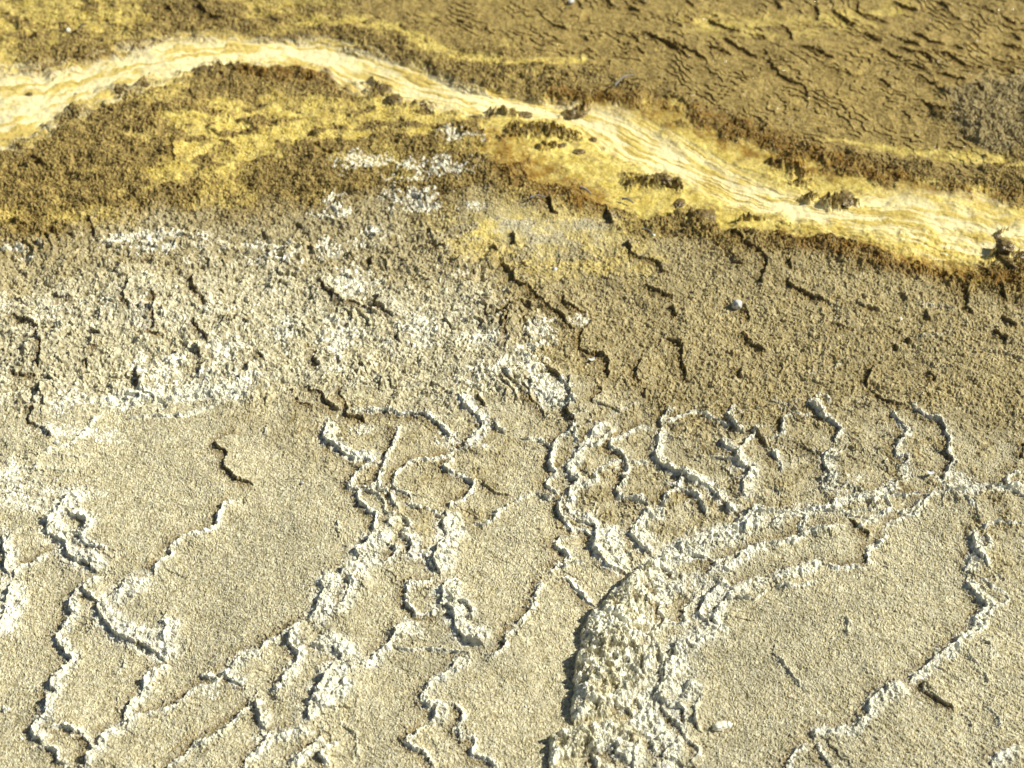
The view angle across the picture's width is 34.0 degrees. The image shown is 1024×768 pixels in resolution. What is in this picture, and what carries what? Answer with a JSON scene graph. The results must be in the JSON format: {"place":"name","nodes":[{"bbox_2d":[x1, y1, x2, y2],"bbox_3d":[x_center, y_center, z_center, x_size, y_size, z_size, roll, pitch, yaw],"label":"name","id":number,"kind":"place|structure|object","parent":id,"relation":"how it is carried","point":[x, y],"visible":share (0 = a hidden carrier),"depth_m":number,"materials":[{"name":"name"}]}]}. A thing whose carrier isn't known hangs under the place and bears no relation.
{"place":"outdoors","nodes":[
{"label":"outdoors","id":0,"kind":"place"},
{"bbox_2d":[46,489,111,574],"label":"mineral ridge","id":1,"kind":"structure","parent":0,"point":[97,562],"depth_m":2.31,"materials":[{"name":"white stone"}]},
{"bbox_2d":[247,723,314,760],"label":"mineral ridge","id":2,"kind":"structure","parent":0,"point":[262,748],"depth_m":2.05,"materials":[{"name":"white stone"}]},
{"bbox_2d":[266,623,304,696],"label":"mineral ridge","id":3,"kind":"structure","parent":0,"point":[295,645],"depth_m":2.13,"materials":[{"name":"white stone"}]},
{"bbox_2d":[304,573,348,630],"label":"mineral ridge","id":4,"kind":"structure","parent":0,"point":[330,583],"depth_m":2.21,"materials":[{"name":"white stone"}]},
{"bbox_2d":[307,633,358,720],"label":"mineral ridge","id":5,"kind":"structure","parent":0,"point":[331,680],"depth_m":2.12,"materials":[{"name":"white stone"}]},
{"bbox_2d":[323,421,384,466],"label":"mineral ridge","id":6,"kind":"structure","parent":0,"point":[350,452],"depth_m":2.43,"materials":[{"name":"white stone"}]},
{"bbox_2d":[346,461,378,531],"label":"mineral ridge","id":7,"kind":"structure","parent":0,"point":[350,487],"depth_m":2.37,"materials":[{"name":"white stone"}]},
{"bbox_2d":[339,528,395,580],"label":"mineral ridge","id":8,"kind":"structure","parent":0,"point":[368,549],"depth_m":2.28,"materials":[{"name":"white stone"}]},
{"bbox_2d":[404,724,435,767],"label":"mineral ridge","id":9,"kind":"structure","parent":0,"point":[414,747],"depth_m":2.03,"materials":[{"name":"white stone"}]},
{"bbox_2d":[419,651,473,726],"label":"mineral ridge","id":10,"kind":"structure","parent":0,"point":[427,701],"depth_m":2.10,"materials":[{"name":"white stone"}]},
{"bbox_2d":[432,509,462,575],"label":"mineral ridge","id":11,"kind":"structure","parent":0,"point":[442,560],"depth_m":2.29,"materials":[{"name":"white stone"}]},
{"bbox_2d":[439,576,493,646],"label":"mineral ridge","id":12,"kind":"structure","parent":0,"point":[453,601],"depth_m":2.19,"materials":[{"name":"white stone"}]},
{"bbox_2d":[448,700,498,767],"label":"mineral ridge","id":13,"kind":"structure","parent":0,"point":[464,737],"depth_m":2.05,"materials":[{"name":"white stone"}]},
{"bbox_2d":[0,0,1023,767],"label":"ground","id":14,"kind":"structure","parent":0,"point":[278,236],"depth_m":2.57,"materials":[{"name":"beige soil"}]},
{"bbox_2d":[13,309,43,369],"bbox_3d":[-0.746,-0.078,2.612,0.031,0.021,0.159,-19,45,-19],"label":"rock ledge","id":15,"kind":"object","parent":14,"relation":"on","point":[35,323],"visible":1,"depth_m":2.61,"materials":[{"name":"beige stone"}]},
{"bbox_2d":[30,575,105,746],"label":"mineral ridge","id":16,"kind":"structure","parent":14,"relation":"on","point":[72,654],"depth_m":2.14,"materials":[{"name":"white stone"}]},
{"bbox_2d":[40,414,101,452],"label":"mineral ridge","id":17,"kind":"structure","parent":14,"relation":"on","point":[76,438],"depth_m":2.44,"materials":[{"name":"white stone"}]},
{"bbox_2d":[114,86,125,93],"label":"mat clump","id":18,"kind":"object","parent":14,"relation":"on","point":[120,89],"visible":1,"depth_m":3.15,"materials":[{"name":"brown plant"}]},
{"bbox_2d":[83,664,171,767],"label":"mineral ridge","id":19,"kind":"structure","parent":14,"relation":"on","point":[128,716],"depth_m":2.08,"materials":[{"name":"white stone"}]},
{"bbox_2d":[96,576,179,663],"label":"mineral ridge","id":20,"kind":"structure","parent":14,"relation":"on","point":[159,647],"depth_m":2.18,"materials":[{"name":"white stone"}]},
{"bbox_2d":[140,81,149,86],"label":"mat clump","id":21,"kind":"object","parent":14,"relation":"on","point":[145,84],"visible":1,"depth_m":3.15,"materials":[{"name":"brown plant"}]},
{"bbox_2d":[151,499,239,575],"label":"mineral ridge","id":22,"kind":"structure","parent":14,"relation":"on","point":[211,528],"depth_m":2.31,"materials":[{"name":"white stone"}]},
{"bbox_2d":[192,65,208,74],"bbox_3d":[-0.591,-0.598,3.201,0.039,0.011,0.036,-20,46,-21],"label":"mat clump","id":23,"kind":"object","parent":14,"relation":"on","point":[201,68],"visible":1,"depth_m":3.20,"materials":[{"name":"brown plant"}]},
{"bbox_2d":[167,698,257,767],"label":"mineral ridge","id":24,"kind":"structure","parent":14,"relation":"on","point":[205,739],"depth_m":2.05,"materials":[{"name":"white stone"}]},
{"bbox_2d":[215,434,256,485],"bbox_3d":[-0.399,0.112,2.416,0.045,0.016,0.110,-12,43,-13],"label":"rock ledge","id":25,"kind":"object","parent":14,"relation":"on","point":[232,472],"visible":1,"depth_m":2.41,"materials":[{"name":"beige stone"}]},
{"bbox_2d":[373,84,391,95],"bbox_3d":[-0.246,-0.550,3.167,0.041,0.019,0.066,0,42,0],"label":"mat clump","id":26,"kind":"object","parent":14,"relation":"on","point":[381,89],"visible":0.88,"depth_m":3.17,"materials":[{"name":"beige plant"}]},
{"bbox_2d":[385,93,402,104],"bbox_3d":[-0.220,-0.531,3.130,0.037,0.012,0.033,-8,43,-8],"label":"mat clump","id":27,"kind":"object","parent":14,"relation":"on","point":[394,98],"visible":1,"depth_m":3.12,"materials":[{"name":"brown plant"}]},
{"bbox_2d":[350,406,456,437],"bbox_3d":[-0.157,0.048,2.484,0.169,0.019,0.036,12,43,13],"label":"rock ledge","id":28,"kind":"object","parent":14,"relation":"on","point":[431,416],"visible":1,"depth_m":2.48,"materials":[{"name":"beige stone"}]},
{"bbox_2d":[391,442,490,503],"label":"mineral ridge","id":29,"kind":"structure","parent":14,"relation":"on","point":[406,492],"depth_m":2.42,"materials":[{"name":"white stone"}]},
{"bbox_2d":[443,457,475,508],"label":"mineral ridge","id":30,"kind":"structure","parent":14,"relation":"on","point":[447,467],"depth_m":2.39,"materials":[{"name":"white stone"}]},
{"bbox_2d":[504,300,511,352],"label":"rock ledge","id":31,"kind":"object","parent":14,"relation":"on","point":[508,336],"visible":1,"depth_m":2.62,"materials":[{"name":"beige stone"}]},
{"bbox_2d":[518,111,532,118],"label":"mat clump","id":32,"kind":"object","parent":14,"relation":"on","point":[526,114],"visible":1,"depth_m":3.09,"materials":[{"name":"brown plant"}]},
{"bbox_2d":[519,378,548,421],"bbox_3d":[0.033,0.021,2.510,0.014,0.019,0.094,-19,45,-19],"label":"rock ledge","id":33,"kind":"object","parent":14,"relation":"on","point":[531,396],"visible":1,"depth_m":2.50,"materials":[{"name":"beige stone"}]},
{"bbox_2d":[513,265,575,328],"bbox_3d":[0.045,-0.140,2.689,0.023,0.020,0.193,-23,47,-23],"label":"rock ledge","id":34,"kind":"object","parent":14,"relation":"on","point":[556,310],"visible":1,"depth_m":2.68,"materials":[{"name":"beige stone"}]},
{"bbox_2d":[545,418,576,494],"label":"mineral ridge","id":35,"kind":"structure","parent":14,"relation":"on","point":[551,461],"depth_m":2.41,"materials":[{"name":"white stone"}]},
{"bbox_2d":[557,143,566,147],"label":"mat clump","id":36,"kind":"object","parent":14,"relation":"on","point":[561,145],"visible":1,"depth_m":3.01,"materials":[{"name":"brown plant"}]},
{"bbox_2d":[556,495,594,545],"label":"mineral ridge","id":37,"kind":"structure","parent":14,"relation":"on","point":[572,529],"depth_m":2.33,"materials":[{"name":"white stone"}]},
{"bbox_2d":[565,108,588,119],"bbox_3d":[0.120,-0.501,3.101,0.055,0.016,0.033,-16,44,-17],"label":"mat clump","id":38,"kind":"object","parent":14,"relation":"on","point":[574,113],"visible":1,"depth_m":3.09,"materials":[{"name":"brown stone"}]},
{"bbox_2d":[573,148,585,154],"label":"mat clump","id":39,"kind":"object","parent":14,"relation":"on","point":[579,151],"visible":1,"depth_m":2.99,"materials":[{"name":"brown plant"}]},
{"bbox_2d":[588,137,596,141],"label":"mat clump","id":40,"kind":"object","parent":14,"relation":"on","point":[592,139],"visible":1,"depth_m":3.03,"materials":[{"name":"brown plant"}]},
{"bbox_2d":[548,718,636,767],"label":"mineral mound","id":41,"kind":"object","parent":14,"relation":"on","point":[609,735],"visible":1,"depth_m":2.04,"materials":[{"name":"beige stone"}]},
{"bbox_2d":[579,318,612,379],"bbox_3d":[0.127,-0.055,2.594,0.044,0.018,0.149,-5,42,-5],"label":"rock ledge","id":42,"kind":"object","parent":14,"relation":"on","point":[596,352],"visible":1,"depth_m":2.58,"materials":[{"name":"brown stone"}]},
{"bbox_2d":[569,557,660,723],"bbox_3d":[0.137,0.323,2.172,0.106,0.037,0.288,4,42,4],"label":"mineral mound","id":43,"kind":"object","parent":14,"relation":"on","point":[615,660],"visible":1,"depth_m":2.15,"materials":[{"name":"beige stone"}]},
{"bbox_2d":[614,74,633,86],"bbox_3d":[0.209,-0.571,3.141,0.006,0.010,0.061,28,49,28],"label":"twig","id":44,"kind":"object","parent":14,"relation":"on","point":[616,83],"visible":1,"depth_m":3.14,"materials":[{"name":"brown wood"}]},
{"bbox_2d":[635,357,645,386],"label":"rock ledge","id":45,"kind":"object","parent":14,"relation":"on","point":[637,373],"visible":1,"depth_m":2.55,"materials":[{"name":"brown stone"}]},
{"bbox_2d":[629,506,658,557],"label":"mineral ridge","id":46,"kind":"structure","parent":14,"relation":"on","point":[640,537],"depth_m":2.31,"materials":[{"name":"white stone"}]},
{"bbox_2d":[648,576,673,653],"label":"mineral ridge","id":47,"kind":"structure","parent":14,"relation":"on","point":[660,610],"depth_m":2.21,"materials":[{"name":"white stone"}]},
{"bbox_2d":[645,282,677,295],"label":"rock ledge","id":48,"kind":"object","parent":14,"relation":"on","point":[662,291],"visible":1,"depth_m":2.70,"materials":[{"name":"beige stone"}]},
{"bbox_2d":[655,173,672,185],"bbox_3d":[0.266,-0.359,2.937,0.033,0.017,0.037,3,42,3],"label":"mat clump","id":49,"kind":"object","parent":14,"relation":"on","point":[665,180],"visible":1,"depth_m":2.93,"materials":[{"name":"beige plant"}]},
{"bbox_2d":[673,198,685,207],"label":"mat clump","id":50,"kind":"object","parent":14,"relation":"on","point":[678,202],"visible":1,"depth_m":2.89,"materials":[{"name":"brown plant"}]},
{"bbox_2d":[659,703,701,765],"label":"mineral ridge","id":51,"kind":"structure","parent":14,"relation":"on","point":[680,725],"depth_m":2.06,"materials":[{"name":"white stone"}]},
{"bbox_2d":[694,208,716,221],"bbox_3d":[0.327,-0.286,2.863,0.046,0.013,0.044,0,42,0],"label":"mat clump","id":52,"kind":"object","parent":14,"relation":"on","point":[709,213],"visible":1,"depth_m":2.86,"materials":[{"name":"brown plant"}]},
{"bbox_2d":[648,502,770,580],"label":"mineral ridge","id":53,"kind":"structure","parent":14,"relation":"on","point":[752,519],"depth_m":2.31,"materials":[{"name":"white stone"}]},
{"bbox_2d":[712,721,726,731],"bbox_3d":[0.258,0.424,2.072,0.021,0.012,0.013,-8,43,-9],"label":"stone","id":54,"kind":"object","parent":14,"relation":"on","point":[718,726],"visible":1,"depth_m":2.07,"materials":[{"name":"white stone"}]},
{"bbox_2d":[726,721,732,728],"bbox_3d":[0.268,0.422,2.075,0.010,0.010,0.011,23,47,24],"label":"stone","id":55,"kind":"object","parent":14,"relation":"on","point":[729,724],"visible":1,"depth_m":2.07,"materials":[{"name":"white stone"}]},
{"bbox_2d":[732,299,741,308],"bbox_3d":[0.360,-0.127,2.676,0.016,0.017,0.017,0,42,0],"label":"pebble","id":56,"kind":"object","parent":14,"relation":"on","point":[736,304],"visible":1,"depth_m":2.67,"materials":[{"name":"stone"}]},
{"bbox_2d":[727,228,769,283],"bbox_3d":[0.403,-0.216,2.775,0.039,0.021,0.169,-11,43,-11],"label":"rock ledge","id":57,"kind":"object","parent":14,"relation":"on","point":[751,243],"visible":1,"depth_m":2.79,"materials":[{"name":"brown stone"}]},
{"bbox_2d":[742,330,767,354],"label":"rock ledge","id":58,"kind":"object","parent":14,"relation":"on","point":[750,340],"visible":1,"depth_m":2.61,"materials":[{"name":"brown stone"}]},
{"bbox_2d":[786,276,830,302],"bbox_3d":[0.474,-0.149,2.702,0.018,0.016,0.095,-33,51,-31],"label":"rock ledge","id":59,"kind":"object","parent":14,"relation":"on","point":[810,293],"visible":1,"depth_m":2.70,"materials":[{"name":"brown stone"}]},
{"bbox_2d":[808,397,843,442],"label":"mineral ridge","id":60,"kind":"object","parent":14,"relation":"on","point":[820,410],"visible":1,"depth_m":2.47,"materials":[{"name":"white stone"}]},
{"bbox_2d":[769,479,903,531],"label":"mineral ridge","id":61,"kind":"structure","parent":14,"relation":"on","point":[775,524],"depth_m":2.34,"materials":[{"name":"white stone"}]},
{"bbox_2d":[838,190,853,207],"bbox_3d":[0.573,-0.319,2.888,0.036,0.012,0.052,7,42,7],"label":"mat clump","id":62,"kind":"object","parent":14,"relation":"on","point":[844,200],"visible":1,"depth_m":2.88,"materials":[{"name":"brown plant"}]},
{"bbox_2d":[811,681,908,741],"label":"mineral ridge","id":63,"kind":"structure","parent":14,"relation":"on","point":[818,733],"depth_m":2.07,"materials":[{"name":"white stone"}]},
{"bbox_2d":[869,387,906,404],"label":"rock ledge","id":64,"kind":"object","parent":14,"relation":"on","point":[889,400],"visible":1,"depth_m":2.51,"materials":[{"name":"brown stone"}]},
{"bbox_2d":[881,486,965,532],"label":"mineral ridge","id":65,"kind":"structure","parent":14,"relation":"on","point":[919,509],"depth_m":2.34,"materials":[{"name":"white stone"}]},
{"bbox_2d":[965,273,979,314],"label":"rock ledge","id":66,"kind":"object","parent":14,"relation":"on","point":[969,301],"visible":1,"depth_m":2.69,"materials":[{"name":"brown stone"}]},
{"bbox_2d":[991,232,1001,239],"bbox_3d":[0.819,-0.247,2.826,0.020,0.012,0.030,-1,42,-1],"label":"rock","id":67,"kind":"object","parent":14,"relation":"on","point":[996,235],"visible":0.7,"depth_m":2.82,"materials":[{"name":"brown stone"}]},
{"bbox_2d":[995,237,1014,252],"bbox_3d":[0.819,-0.230,2.781,0.032,0.014,0.036,9,43,10],"label":"rock","id":68,"kind":"object","parent":14,"relation":"on","point":[1002,244],"visible":1,"depth_m":2.77,"materials":[{"name":"brown stone"}]},
{"bbox_2d":[998,252,1019,269],"bbox_3d":[0.819,-0.202,2.762,0.017,0.010,0.052,-17,45,-18],"label":"rock","id":69,"kind":"object","parent":14,"relation":"on","point":[1006,259],"visible":1,"depth_m":2.76,"materials":[{"name":"brown stone"}]},
{"bbox_2d":[1015,251,1023,262],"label":"rock","id":70,"kind":"object","parent":14,"relation":"on","point":[1020,254],"visible":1,"depth_m":2.77,"materials":[{"name":"brown stone"}]},
{"bbox_2d":[579,186,590,194],"bbox_3d":[0.127,-0.335,2.899,0.025,0.008,0.006,22,46,23],"label":"splinter","id":71,"kind":"object","parent":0,"point":[584,188],"visible":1,"depth_m":2.90,"materials":[{"name":"brown wood"}]},
{"bbox_2d":[564,421,633,574],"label":"mineral ridge","id":72,"kind":"structure","parent":0,"point":[586,517],"depth_m":2.35,"materials":[{"name":"white stone"}]},
{"bbox_2d":[608,424,654,505],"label":"mineral ridge","id":73,"kind":"structure","parent":0,"point":[620,495],"depth_m":2.40,"materials":[{"name":"white stone"}]},
{"bbox_2d":[650,579,734,704],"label":"mineral ridge","id":74,"kind":"structure","parent":0,"point":[674,666],"depth_m":2.17,"materials":[{"name":"white stone"}]},
{"bbox_2d":[654,427,743,512],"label":"mineral ridge","id":75,"kind":"structure","parent":0,"point":[687,473],"depth_m":2.39,"materials":[{"name":"white stone"}]},
{"bbox_2d":[891,410,912,470],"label":"mineral ridge","id":76,"kind":"structure","parent":0,"point":[899,442],"depth_m":2.43,"materials":[{"name":"white stone"}]},
{"bbox_2d":[912,403,957,481],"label":"mineral ridge","id":77,"kind":"structure","parent":0,"point":[951,465],"depth_m":2.44,"materials":[{"name":"white stone"}]},
{"bbox_2d":[907,576,995,685],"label":"mineral ridge","id":78,"kind":"structure","parent":0,"point":[950,650],"depth_m":2.16,"materials":[{"name":"white stone"}]},
{"bbox_2d":[963,530,986,574],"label":"mineral ridge","id":79,"kind":"structure","parent":0,"point":[978,550],"depth_m":2.27,"materials":[{"name":"white stone"}]}
]}

